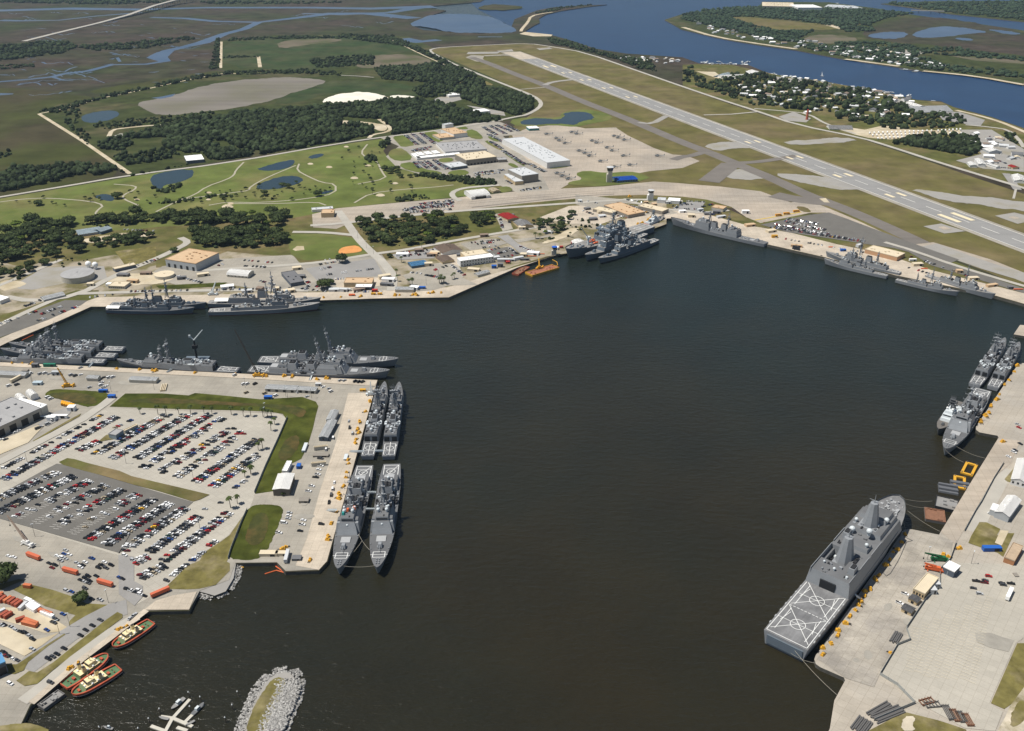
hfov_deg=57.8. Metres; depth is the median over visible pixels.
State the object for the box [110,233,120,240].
broad tree
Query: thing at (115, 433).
kiosk
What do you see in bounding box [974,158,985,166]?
coast hall
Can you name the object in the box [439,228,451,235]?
oak tree
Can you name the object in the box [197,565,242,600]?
riprap
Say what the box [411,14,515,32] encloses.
lagoon
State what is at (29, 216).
oak tree
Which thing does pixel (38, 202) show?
broad tree
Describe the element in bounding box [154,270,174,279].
storage tank
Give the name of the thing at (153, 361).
frigate
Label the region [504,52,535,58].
runway end pad
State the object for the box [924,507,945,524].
barge
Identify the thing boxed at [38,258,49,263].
oak tree
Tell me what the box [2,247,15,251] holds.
broad tree
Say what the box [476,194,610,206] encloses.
ramp edge
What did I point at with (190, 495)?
rough grass
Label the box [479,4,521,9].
marsh island
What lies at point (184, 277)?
shed
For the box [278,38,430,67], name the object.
brown field
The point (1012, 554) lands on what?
flat shed
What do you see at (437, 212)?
oak tree
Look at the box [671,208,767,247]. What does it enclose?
cruiser
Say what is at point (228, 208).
oak tree
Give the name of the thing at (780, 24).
field
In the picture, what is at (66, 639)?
road
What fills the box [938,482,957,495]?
fender raft
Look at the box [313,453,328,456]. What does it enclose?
storage box
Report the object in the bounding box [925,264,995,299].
visiting frigate
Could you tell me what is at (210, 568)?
rough grass
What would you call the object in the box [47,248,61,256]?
broad tree
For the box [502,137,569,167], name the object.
hangar row
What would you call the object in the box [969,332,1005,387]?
frigate
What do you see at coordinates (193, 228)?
oak tree
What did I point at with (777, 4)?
terminal
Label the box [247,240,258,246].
oak tree
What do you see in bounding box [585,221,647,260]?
visiting frigate
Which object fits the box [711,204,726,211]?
office building
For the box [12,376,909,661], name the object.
stain
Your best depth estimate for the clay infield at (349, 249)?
1364.09 m
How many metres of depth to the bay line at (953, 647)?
624.21 m
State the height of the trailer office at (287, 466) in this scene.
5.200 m
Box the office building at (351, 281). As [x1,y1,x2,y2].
[344,277,373,286]
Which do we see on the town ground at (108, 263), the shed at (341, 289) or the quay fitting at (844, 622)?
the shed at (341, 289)
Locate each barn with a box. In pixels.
[989,503,998,515]
[994,495,1021,521]
[1010,458,1023,487]
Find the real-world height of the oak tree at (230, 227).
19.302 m
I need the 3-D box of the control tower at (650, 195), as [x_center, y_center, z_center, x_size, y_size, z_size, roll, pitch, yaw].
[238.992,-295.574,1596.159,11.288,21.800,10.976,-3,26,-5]
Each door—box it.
[0,428,5,436]
[0,666,7,675]
[9,423,16,431]
[21,417,28,426]
[33,412,39,420]
[475,195,485,198]
[819,578,835,592]
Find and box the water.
[0,3,1023,730]
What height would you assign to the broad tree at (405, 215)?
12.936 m
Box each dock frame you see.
[953,474,965,489]
[960,461,977,476]
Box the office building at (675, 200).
[667,197,680,203]
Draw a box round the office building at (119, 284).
[108,281,130,288]
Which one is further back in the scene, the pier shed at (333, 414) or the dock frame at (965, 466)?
the pier shed at (333, 414)
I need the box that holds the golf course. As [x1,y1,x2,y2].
[0,139,491,236]
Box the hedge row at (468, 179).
[0,136,598,279]
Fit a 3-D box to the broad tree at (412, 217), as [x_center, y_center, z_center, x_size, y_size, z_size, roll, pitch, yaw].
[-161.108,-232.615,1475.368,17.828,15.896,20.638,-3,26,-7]
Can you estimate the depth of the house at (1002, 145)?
1957.68 m
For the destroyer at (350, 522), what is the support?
on the water
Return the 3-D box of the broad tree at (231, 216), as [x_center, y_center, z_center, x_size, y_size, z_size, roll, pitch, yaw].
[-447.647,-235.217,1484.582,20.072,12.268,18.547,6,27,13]
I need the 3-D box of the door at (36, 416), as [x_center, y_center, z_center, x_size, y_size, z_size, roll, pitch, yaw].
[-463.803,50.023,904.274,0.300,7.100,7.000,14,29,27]
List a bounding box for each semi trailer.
[9,375,21,382]
[25,551,40,560]
[61,566,78,574]
[96,578,113,586]
[150,585,169,597]
[283,549,289,562]
[1005,586,1013,600]
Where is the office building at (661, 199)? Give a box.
[657,197,665,203]
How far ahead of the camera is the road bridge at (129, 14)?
4318.43 m
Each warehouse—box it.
[0,397,41,436]
[165,248,219,270]
[865,245,904,260]
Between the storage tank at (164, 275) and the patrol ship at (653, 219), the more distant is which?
the patrol ship at (653, 219)
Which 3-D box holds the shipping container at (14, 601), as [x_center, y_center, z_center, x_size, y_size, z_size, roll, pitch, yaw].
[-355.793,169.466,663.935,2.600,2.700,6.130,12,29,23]
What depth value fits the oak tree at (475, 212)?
1501.20 m
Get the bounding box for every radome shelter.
[85,261,90,267]
[92,262,97,269]
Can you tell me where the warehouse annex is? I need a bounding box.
[17,397,48,414]
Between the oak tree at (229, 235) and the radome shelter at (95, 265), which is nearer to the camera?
the radome shelter at (95, 265)
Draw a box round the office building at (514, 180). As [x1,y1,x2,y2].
[504,173,522,184]
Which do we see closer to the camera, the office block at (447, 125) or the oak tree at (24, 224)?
the oak tree at (24, 224)
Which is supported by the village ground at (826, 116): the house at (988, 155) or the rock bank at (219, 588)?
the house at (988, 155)
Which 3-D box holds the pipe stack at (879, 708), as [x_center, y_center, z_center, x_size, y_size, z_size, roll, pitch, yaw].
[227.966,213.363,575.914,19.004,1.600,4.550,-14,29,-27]
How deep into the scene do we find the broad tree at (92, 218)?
1471.52 m
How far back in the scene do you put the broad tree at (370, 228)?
1425.16 m
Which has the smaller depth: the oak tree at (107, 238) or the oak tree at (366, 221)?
the oak tree at (107, 238)
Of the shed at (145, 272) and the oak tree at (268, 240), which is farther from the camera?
the oak tree at (268, 240)
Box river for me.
[472,0,1023,155]
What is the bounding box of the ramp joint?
[471,186,647,203]
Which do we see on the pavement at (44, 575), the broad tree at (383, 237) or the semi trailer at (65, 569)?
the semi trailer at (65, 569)
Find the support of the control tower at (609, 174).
on the lawn at (591, 178)
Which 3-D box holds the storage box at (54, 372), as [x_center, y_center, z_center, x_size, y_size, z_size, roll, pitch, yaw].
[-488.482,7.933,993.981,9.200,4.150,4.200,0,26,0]
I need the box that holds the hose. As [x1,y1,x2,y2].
[883,537,912,575]
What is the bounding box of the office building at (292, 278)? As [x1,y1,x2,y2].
[281,270,303,286]
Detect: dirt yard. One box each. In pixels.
[0,24,960,453]
[115,46,1023,171]
[334,205,619,287]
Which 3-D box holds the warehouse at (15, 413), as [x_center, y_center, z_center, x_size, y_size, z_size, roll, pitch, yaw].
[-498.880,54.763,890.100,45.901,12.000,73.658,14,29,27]
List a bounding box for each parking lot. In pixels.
[0,212,1023,552]
[0,408,1023,730]
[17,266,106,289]
[37,112,984,605]
[461,213,512,249]
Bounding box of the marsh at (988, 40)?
[863,17,1023,55]
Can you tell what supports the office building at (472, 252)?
on the town ground at (108, 263)
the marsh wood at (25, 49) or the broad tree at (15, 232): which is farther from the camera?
the marsh wood at (25, 49)
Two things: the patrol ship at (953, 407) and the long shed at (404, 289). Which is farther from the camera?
the long shed at (404, 289)
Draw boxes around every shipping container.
[0,595,6,602]
[0,609,8,617]
[2,595,11,603]
[2,610,12,618]
[6,596,15,604]
[10,598,18,605]
[13,599,22,607]
[15,615,24,622]
[17,601,27,610]
[21,619,37,627]
[22,583,32,588]
[23,617,38,624]
[31,604,41,612]
[37,607,52,613]
[39,609,54,618]
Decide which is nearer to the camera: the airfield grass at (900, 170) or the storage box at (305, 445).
the storage box at (305, 445)
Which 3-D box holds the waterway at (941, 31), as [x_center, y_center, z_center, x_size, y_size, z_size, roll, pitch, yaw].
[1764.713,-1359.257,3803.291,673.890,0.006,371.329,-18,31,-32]
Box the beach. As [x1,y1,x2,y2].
[520,27,1023,132]
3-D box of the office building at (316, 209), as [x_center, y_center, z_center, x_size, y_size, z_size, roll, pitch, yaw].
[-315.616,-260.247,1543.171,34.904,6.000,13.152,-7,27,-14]
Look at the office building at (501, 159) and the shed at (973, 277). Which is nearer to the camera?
the shed at (973, 277)
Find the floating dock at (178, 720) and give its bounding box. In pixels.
[150,699,203,730]
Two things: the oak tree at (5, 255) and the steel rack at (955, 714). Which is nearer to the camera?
the steel rack at (955, 714)
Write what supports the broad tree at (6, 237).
on the ground at (163, 239)
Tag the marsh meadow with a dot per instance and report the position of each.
(29, 135)
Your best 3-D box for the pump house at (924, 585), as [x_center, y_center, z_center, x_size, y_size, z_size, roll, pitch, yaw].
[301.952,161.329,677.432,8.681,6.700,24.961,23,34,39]
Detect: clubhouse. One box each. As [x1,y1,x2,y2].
[76,227,100,235]
[95,226,111,234]
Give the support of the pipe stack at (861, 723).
on the pier ground at (853, 700)
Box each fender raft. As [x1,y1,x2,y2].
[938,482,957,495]
[950,479,969,488]
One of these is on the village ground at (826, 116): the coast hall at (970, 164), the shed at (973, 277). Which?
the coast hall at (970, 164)
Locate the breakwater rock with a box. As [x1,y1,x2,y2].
[234,666,305,730]
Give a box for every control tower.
[551,246,556,254]
[606,166,613,181]
[647,189,654,200]
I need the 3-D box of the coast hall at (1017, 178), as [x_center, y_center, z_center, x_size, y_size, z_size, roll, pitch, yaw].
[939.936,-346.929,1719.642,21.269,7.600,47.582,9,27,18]
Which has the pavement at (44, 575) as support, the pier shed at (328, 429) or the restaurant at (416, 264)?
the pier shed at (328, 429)
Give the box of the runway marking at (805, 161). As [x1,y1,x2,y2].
[527,58,1023,249]
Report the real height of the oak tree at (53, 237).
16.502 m
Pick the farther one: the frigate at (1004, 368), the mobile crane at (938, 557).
the frigate at (1004, 368)
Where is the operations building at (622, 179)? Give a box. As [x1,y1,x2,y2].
[612,175,637,182]
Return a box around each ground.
[0,0,1023,722]
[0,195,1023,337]
[0,201,665,314]
[115,246,155,263]
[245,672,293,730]
[665,2,1023,85]
[683,64,1023,186]
[814,363,1023,730]
[883,1,1023,21]
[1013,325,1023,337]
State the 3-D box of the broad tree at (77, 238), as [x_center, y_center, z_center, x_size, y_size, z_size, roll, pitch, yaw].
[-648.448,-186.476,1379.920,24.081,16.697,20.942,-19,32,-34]
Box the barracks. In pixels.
[112,262,135,271]
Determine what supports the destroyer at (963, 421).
on the water
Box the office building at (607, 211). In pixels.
[593,206,616,215]
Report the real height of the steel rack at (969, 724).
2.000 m
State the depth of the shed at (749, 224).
1464.30 m
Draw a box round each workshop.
[0,652,7,675]
[526,126,538,130]
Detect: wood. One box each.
[0,0,453,172]
[0,61,534,191]
[680,0,1023,77]
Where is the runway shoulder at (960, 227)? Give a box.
[501,51,1023,252]
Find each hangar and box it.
[455,151,496,165]
[464,189,489,199]
[508,167,538,182]
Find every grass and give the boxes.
[0,414,1023,730]
[0,458,208,589]
[247,677,284,730]
[432,43,1023,286]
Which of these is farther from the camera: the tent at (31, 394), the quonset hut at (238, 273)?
the quonset hut at (238, 273)
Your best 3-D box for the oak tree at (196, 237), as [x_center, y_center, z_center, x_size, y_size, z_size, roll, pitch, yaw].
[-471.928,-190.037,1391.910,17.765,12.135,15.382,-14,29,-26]
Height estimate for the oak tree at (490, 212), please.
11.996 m
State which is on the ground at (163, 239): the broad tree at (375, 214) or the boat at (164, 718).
the broad tree at (375, 214)
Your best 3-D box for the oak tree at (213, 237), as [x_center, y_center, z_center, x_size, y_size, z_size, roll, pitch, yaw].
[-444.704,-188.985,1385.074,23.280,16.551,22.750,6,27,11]
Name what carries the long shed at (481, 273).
on the town ground at (108, 263)
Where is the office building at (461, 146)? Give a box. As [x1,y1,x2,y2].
[436,140,486,153]
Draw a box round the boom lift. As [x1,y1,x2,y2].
[923,562,943,573]
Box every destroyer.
[247,338,389,378]
[257,326,397,367]
[333,465,372,574]
[370,464,400,573]
[942,382,991,455]
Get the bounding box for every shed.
[0,295,9,303]
[0,370,28,377]
[40,292,64,301]
[86,282,94,286]
[86,375,100,380]
[116,272,129,276]
[126,278,139,282]
[128,376,158,383]
[140,271,151,274]
[177,275,186,279]
[197,272,208,276]
[220,283,233,289]
[241,288,251,293]
[264,384,298,392]
[283,287,295,292]
[292,265,301,269]
[297,386,317,393]
[311,461,325,466]
[314,445,327,450]
[318,419,336,440]
[326,409,338,421]
[329,287,338,291]
[339,287,347,291]
[353,288,364,291]
[355,283,372,289]
[378,273,390,279]
[380,282,393,286]
[381,277,394,281]
[395,287,413,291]
[396,252,408,256]
[414,248,422,251]
[424,262,431,265]
[429,252,437,256]
[467,267,479,271]
[474,270,489,276]
[480,233,488,236]
[497,258,509,261]
[513,256,523,260]
[518,226,525,229]
[527,250,539,255]
[688,213,694,217]
[713,210,720,213]
[718,74,742,78]
[744,223,755,226]
[746,70,758,73]
[765,228,776,232]
[911,262,923,265]
[955,269,963,272]
[968,276,979,279]
[985,283,997,287]
[1003,542,1022,565]
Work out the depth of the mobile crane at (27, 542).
725.83 m
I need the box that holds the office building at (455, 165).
[443,161,467,169]
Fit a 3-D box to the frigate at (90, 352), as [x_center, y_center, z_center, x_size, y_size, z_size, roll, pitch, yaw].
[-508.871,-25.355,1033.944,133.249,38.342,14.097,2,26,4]
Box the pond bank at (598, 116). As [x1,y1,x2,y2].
[510,109,612,126]
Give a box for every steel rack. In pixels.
[918,696,935,705]
[924,700,941,708]
[942,704,956,720]
[949,708,961,721]
[955,710,967,722]
[961,712,974,726]
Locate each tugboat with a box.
[59,653,108,690]
[71,664,121,696]
[112,619,155,649]
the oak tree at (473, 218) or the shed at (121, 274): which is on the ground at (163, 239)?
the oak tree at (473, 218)
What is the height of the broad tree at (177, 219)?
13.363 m
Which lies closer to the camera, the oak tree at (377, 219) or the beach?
the oak tree at (377, 219)
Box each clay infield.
[293,246,303,250]
[338,246,361,253]
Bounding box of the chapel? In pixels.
[513,219,532,227]
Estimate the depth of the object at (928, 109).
2319.84 m
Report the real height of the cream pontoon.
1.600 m
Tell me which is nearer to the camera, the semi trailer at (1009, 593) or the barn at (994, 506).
the semi trailer at (1009, 593)
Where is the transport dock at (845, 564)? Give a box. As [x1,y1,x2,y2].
[764,494,905,661]
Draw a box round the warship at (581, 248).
[565,212,654,257]
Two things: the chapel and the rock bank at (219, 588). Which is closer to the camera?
the rock bank at (219, 588)
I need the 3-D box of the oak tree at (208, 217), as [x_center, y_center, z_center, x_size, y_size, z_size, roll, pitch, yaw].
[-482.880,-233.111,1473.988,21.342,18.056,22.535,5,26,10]
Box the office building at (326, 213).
[321,209,334,217]
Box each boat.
[104,725,113,730]
[159,716,168,720]
[171,697,185,709]
[191,702,203,715]
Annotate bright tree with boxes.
[9,220,20,224]
[426,213,435,217]
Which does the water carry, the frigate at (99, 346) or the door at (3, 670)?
the frigate at (99, 346)
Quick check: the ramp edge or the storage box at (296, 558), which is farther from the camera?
the ramp edge
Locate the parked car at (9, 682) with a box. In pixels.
[6,680,13,685]
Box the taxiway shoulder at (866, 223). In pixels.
[468,58,932,243]
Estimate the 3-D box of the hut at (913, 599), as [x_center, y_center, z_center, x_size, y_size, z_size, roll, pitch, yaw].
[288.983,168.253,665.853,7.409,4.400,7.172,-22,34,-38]
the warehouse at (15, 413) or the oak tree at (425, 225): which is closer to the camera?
the warehouse at (15, 413)
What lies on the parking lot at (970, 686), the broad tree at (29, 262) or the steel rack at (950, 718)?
the steel rack at (950, 718)
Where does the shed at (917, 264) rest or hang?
on the pavement at (760, 233)
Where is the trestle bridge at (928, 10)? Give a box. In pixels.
[911,10,943,13]
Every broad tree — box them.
[0,223,12,232]
[0,232,17,241]
[0,561,18,583]
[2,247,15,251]
[4,229,19,235]
[4,268,14,275]
[9,239,26,247]
[13,265,23,270]
[24,259,35,265]
[33,199,42,204]
[33,225,41,231]
[33,240,42,245]
[40,243,53,252]
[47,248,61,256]
[49,230,61,234]
[60,226,70,232]
[64,234,73,242]
[65,230,75,234]
[68,235,84,243]
[71,589,88,601]
[84,215,96,222]
[93,212,106,221]
[94,241,105,246]
[107,214,119,220]
[109,241,118,245]
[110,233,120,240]
[111,192,122,198]
[116,213,129,221]
[121,239,134,243]
[138,211,148,215]
[154,213,166,219]
[170,216,182,222]
[179,210,188,215]
[194,208,207,214]
[197,213,207,222]
[215,228,224,233]
[219,208,231,215]
[227,215,239,219]
[236,210,246,216]
[244,228,256,234]
[260,224,270,230]
[263,205,277,211]
[270,226,283,231]
[313,189,321,194]
[362,225,376,233]
[371,211,384,217]
[377,231,389,237]
[378,219,390,226]
[380,234,391,240]
[400,212,410,217]
[405,214,415,221]
[422,236,433,241]
[426,226,439,233]
[439,216,448,222]
[448,214,458,222]
[449,227,460,234]
[455,222,468,230]
[544,218,551,224]
[557,223,565,229]
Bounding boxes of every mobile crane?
[7,515,35,547]
[57,368,74,387]
[208,282,217,294]
[234,329,264,376]
[366,381,374,395]
[923,552,948,561]
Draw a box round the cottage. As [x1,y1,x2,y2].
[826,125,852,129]
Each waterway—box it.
[0,5,440,98]
[869,26,1019,40]
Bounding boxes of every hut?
[226,269,253,277]
[901,603,915,615]
[908,594,921,605]
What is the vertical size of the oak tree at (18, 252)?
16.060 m
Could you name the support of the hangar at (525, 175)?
on the pavement at (44, 575)
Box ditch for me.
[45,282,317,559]
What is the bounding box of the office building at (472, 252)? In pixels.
[460,249,486,256]
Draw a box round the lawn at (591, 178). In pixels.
[388,126,649,196]
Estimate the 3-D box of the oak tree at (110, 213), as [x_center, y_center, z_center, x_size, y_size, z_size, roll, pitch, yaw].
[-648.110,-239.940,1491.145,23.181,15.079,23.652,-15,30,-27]
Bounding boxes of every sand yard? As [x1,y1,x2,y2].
[0,530,1007,655]
[901,688,1023,730]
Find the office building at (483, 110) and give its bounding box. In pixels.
[473,108,489,112]
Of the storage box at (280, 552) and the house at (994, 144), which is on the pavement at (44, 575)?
the storage box at (280, 552)
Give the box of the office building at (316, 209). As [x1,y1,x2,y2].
[311,206,332,211]
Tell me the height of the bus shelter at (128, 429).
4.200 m
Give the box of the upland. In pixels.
[41,35,538,174]
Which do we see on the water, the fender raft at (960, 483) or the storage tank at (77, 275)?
the fender raft at (960, 483)
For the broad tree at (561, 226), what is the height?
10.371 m
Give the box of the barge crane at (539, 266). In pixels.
[536,258,543,268]
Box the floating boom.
[265,566,283,573]
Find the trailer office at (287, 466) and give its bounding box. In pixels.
[282,461,291,472]
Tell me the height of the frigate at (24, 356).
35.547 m
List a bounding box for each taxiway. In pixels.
[469,57,928,243]
[542,79,668,123]
[922,244,1023,280]
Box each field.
[222,36,418,103]
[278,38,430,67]
[288,234,366,259]
[733,17,836,29]
[804,35,1023,63]
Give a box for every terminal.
[762,2,793,7]
[789,5,822,10]
[824,4,844,8]
[842,5,862,8]
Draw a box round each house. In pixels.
[488,187,500,192]
[912,572,938,599]
[983,154,994,157]
[991,142,998,146]
[999,143,1008,147]
[1011,151,1023,155]
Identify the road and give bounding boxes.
[0,43,1023,703]
[16,173,1021,671]
[38,12,550,173]
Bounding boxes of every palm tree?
[225,496,232,507]
[246,464,254,473]
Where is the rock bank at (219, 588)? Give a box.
[200,563,235,595]
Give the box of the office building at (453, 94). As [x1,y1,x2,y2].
[446,92,459,96]
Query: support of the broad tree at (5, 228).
on the golf course
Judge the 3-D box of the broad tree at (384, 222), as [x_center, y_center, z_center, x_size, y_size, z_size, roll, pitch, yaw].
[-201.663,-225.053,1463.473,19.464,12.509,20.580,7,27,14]
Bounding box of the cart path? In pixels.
[1,144,449,213]
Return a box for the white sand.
[323,92,413,102]
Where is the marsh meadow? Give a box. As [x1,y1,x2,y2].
[0,71,221,195]
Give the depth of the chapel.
1463.74 m
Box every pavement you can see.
[0,121,677,725]
[0,210,1023,345]
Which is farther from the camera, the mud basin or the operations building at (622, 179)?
the mud basin
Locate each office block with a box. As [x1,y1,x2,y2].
[441,127,467,137]
[442,123,452,128]
[457,253,493,266]
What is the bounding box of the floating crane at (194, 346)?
[186,330,209,359]
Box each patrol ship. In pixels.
[644,209,664,224]
[936,395,962,434]
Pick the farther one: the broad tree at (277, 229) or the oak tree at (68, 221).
the oak tree at (68, 221)
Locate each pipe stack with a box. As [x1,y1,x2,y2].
[850,714,872,730]
[866,700,891,717]
[871,704,905,723]
[889,630,902,643]
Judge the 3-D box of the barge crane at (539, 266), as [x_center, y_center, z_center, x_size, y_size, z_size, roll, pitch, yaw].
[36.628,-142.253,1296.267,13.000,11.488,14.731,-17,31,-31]
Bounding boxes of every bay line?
[7,470,156,538]
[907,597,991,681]
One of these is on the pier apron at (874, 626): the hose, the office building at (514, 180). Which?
the hose
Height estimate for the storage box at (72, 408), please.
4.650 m
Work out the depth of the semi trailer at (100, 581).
681.21 m
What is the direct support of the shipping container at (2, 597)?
on the pavement at (44, 575)
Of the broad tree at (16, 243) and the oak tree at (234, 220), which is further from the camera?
the oak tree at (234, 220)
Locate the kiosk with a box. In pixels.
[108,428,123,439]
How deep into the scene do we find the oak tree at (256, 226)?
1424.78 m
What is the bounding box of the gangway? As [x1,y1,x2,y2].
[349,450,363,452]
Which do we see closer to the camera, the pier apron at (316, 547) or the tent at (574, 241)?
the pier apron at (316, 547)
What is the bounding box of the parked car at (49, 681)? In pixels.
[46,679,54,684]
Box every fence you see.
[228,508,246,557]
[254,417,286,492]
[874,540,956,720]
[965,462,1003,528]
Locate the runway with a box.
[522,58,1023,249]
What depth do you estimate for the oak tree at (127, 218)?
1470.33 m
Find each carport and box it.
[411,153,420,159]
[415,152,458,159]
[423,151,432,154]
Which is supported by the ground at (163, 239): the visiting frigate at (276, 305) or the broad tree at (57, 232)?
the broad tree at (57, 232)
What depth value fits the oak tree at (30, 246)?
1349.18 m
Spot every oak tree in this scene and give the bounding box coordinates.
[0,242,9,247]
[0,245,6,252]
[0,250,12,260]
[0,267,7,272]
[9,246,28,257]
[17,225,35,238]
[20,221,36,228]
[22,212,39,220]
[23,243,36,250]
[25,265,33,270]
[32,217,46,225]
[32,232,45,240]
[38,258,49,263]
[44,233,61,241]
[47,241,58,247]
[50,219,65,227]
[61,214,75,220]
[62,218,73,226]
[70,243,86,251]
[89,236,100,241]
[101,236,112,241]
[104,212,115,217]
[116,235,125,240]
[123,215,135,222]
[124,231,140,241]
[128,204,142,213]
[136,229,144,235]
[137,236,148,242]
[139,215,147,220]
[144,231,154,236]
[148,213,159,220]
[160,209,174,217]
[169,210,182,217]
[180,214,196,223]
[187,223,202,233]
[191,234,202,241]
[199,237,210,245]
[201,213,214,221]
[201,223,211,229]
[207,210,216,215]
[207,234,221,243]
[209,226,219,231]
[213,215,222,222]
[214,237,230,244]
[219,206,234,211]
[220,231,237,242]
[224,224,238,231]
[229,218,240,223]
[230,235,243,242]
[231,226,245,235]
[238,217,248,222]
[242,236,253,243]
[247,213,255,221]
[247,221,262,229]
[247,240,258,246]
[250,232,263,241]
[253,214,266,222]
[261,229,272,235]
[261,237,272,243]
[270,214,283,222]
[272,210,286,217]
[274,208,289,215]
[274,231,290,236]
[276,233,287,242]
[316,278,330,288]
[335,253,347,262]
[354,215,365,223]
[362,219,371,223]
[367,234,377,240]
[374,217,386,222]
[384,237,394,244]
[388,222,398,228]
[389,214,397,220]
[390,235,398,241]
[397,220,410,227]
[397,227,412,236]
[403,235,417,242]
[409,220,421,226]
[410,228,420,235]
[420,222,431,230]
[426,216,438,224]
[430,209,444,217]
[437,221,449,227]
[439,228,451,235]
[470,210,479,215]
[470,215,478,220]
[479,215,490,223]
[485,210,495,214]
[535,221,544,226]
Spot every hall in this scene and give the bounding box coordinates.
[272,472,294,495]
[434,243,461,254]
[436,255,453,263]
[906,102,922,106]
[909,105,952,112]
[967,161,977,167]
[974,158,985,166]
[982,147,1001,153]
[986,163,999,168]
[1008,164,1019,168]
[1011,173,1023,183]
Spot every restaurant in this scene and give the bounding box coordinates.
[408,260,425,267]
[498,212,518,220]
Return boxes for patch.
[705,137,1023,210]
[975,633,1013,651]
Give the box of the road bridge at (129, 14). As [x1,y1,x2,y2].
[22,0,190,40]
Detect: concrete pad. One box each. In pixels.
[466,55,483,61]
[467,47,1023,233]
[939,216,1017,229]
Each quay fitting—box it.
[816,645,825,649]
[842,620,851,625]
[882,562,890,566]
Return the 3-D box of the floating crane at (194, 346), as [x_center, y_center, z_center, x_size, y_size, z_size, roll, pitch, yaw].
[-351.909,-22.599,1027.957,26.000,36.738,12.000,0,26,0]
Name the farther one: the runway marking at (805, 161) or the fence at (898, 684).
the runway marking at (805, 161)
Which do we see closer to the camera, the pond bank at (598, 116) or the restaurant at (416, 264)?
the restaurant at (416, 264)
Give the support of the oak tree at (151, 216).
on the golf course
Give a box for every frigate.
[0,328,118,360]
[0,337,106,365]
[9,321,125,353]
[105,285,193,314]
[110,280,206,308]
[117,338,240,372]
[207,273,320,307]
[208,282,319,315]
[361,381,387,459]
[382,382,403,460]
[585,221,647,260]
[598,228,659,263]
[824,248,887,278]
[826,236,901,274]
[895,267,958,295]
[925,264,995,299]
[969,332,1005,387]
[987,338,1020,391]
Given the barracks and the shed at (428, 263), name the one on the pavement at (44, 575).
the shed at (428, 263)
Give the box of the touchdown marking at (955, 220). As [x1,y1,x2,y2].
[544,65,973,221]
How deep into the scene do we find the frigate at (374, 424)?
885.43 m
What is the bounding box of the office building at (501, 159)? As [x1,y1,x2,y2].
[497,157,506,162]
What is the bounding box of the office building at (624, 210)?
[604,202,644,217]
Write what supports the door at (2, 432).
in the warehouse at (15, 413)
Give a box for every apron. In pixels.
[0,362,376,703]
[312,125,1023,281]
[817,531,952,686]
[941,438,1019,542]
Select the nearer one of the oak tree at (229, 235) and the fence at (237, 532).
the fence at (237, 532)
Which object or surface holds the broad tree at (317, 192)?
on the golf course
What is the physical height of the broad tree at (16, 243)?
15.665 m
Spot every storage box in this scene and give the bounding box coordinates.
[31,363,39,367]
[32,381,42,384]
[43,363,55,366]
[46,415,56,420]
[51,370,60,374]
[51,414,67,417]
[66,405,76,411]
[98,389,107,392]
[107,394,115,397]
[259,550,277,556]
[264,395,272,398]
[275,550,285,555]
[291,555,301,560]
[299,497,309,502]
[301,443,307,451]
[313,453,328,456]
[520,258,529,260]
[741,210,749,213]
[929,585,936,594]
[934,580,940,588]
[981,545,1001,551]
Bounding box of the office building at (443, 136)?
[432,133,454,139]
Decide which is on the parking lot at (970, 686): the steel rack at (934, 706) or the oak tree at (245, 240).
the steel rack at (934, 706)
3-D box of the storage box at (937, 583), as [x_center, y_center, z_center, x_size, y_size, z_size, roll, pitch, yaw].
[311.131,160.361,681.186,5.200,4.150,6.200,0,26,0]
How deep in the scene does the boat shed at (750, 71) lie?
2877.87 m
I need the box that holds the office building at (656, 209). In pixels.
[638,203,668,214]
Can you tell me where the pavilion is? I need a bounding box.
[184,154,203,163]
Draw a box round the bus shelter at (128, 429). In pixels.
[123,424,137,433]
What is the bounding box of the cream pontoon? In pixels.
[160,383,167,391]
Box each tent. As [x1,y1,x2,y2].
[14,393,27,398]
[25,389,38,399]
[571,239,583,243]
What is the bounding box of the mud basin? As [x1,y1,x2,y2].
[138,77,324,114]
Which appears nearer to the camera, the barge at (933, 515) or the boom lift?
the boom lift
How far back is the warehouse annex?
914.30 m
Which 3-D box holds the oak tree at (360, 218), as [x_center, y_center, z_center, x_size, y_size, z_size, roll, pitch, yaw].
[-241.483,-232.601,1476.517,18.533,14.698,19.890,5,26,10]
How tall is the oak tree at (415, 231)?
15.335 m
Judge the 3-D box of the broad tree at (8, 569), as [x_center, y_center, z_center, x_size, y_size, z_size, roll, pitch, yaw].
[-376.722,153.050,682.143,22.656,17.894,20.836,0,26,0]
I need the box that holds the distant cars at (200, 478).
[0,124,1022,557]
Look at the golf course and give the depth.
1656.34 m
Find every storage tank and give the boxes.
[60,267,94,283]
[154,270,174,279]
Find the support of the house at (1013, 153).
on the village ground at (826, 116)
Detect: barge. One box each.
[37,689,64,711]
[512,266,529,275]
[525,264,558,276]
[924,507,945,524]
[934,495,958,512]

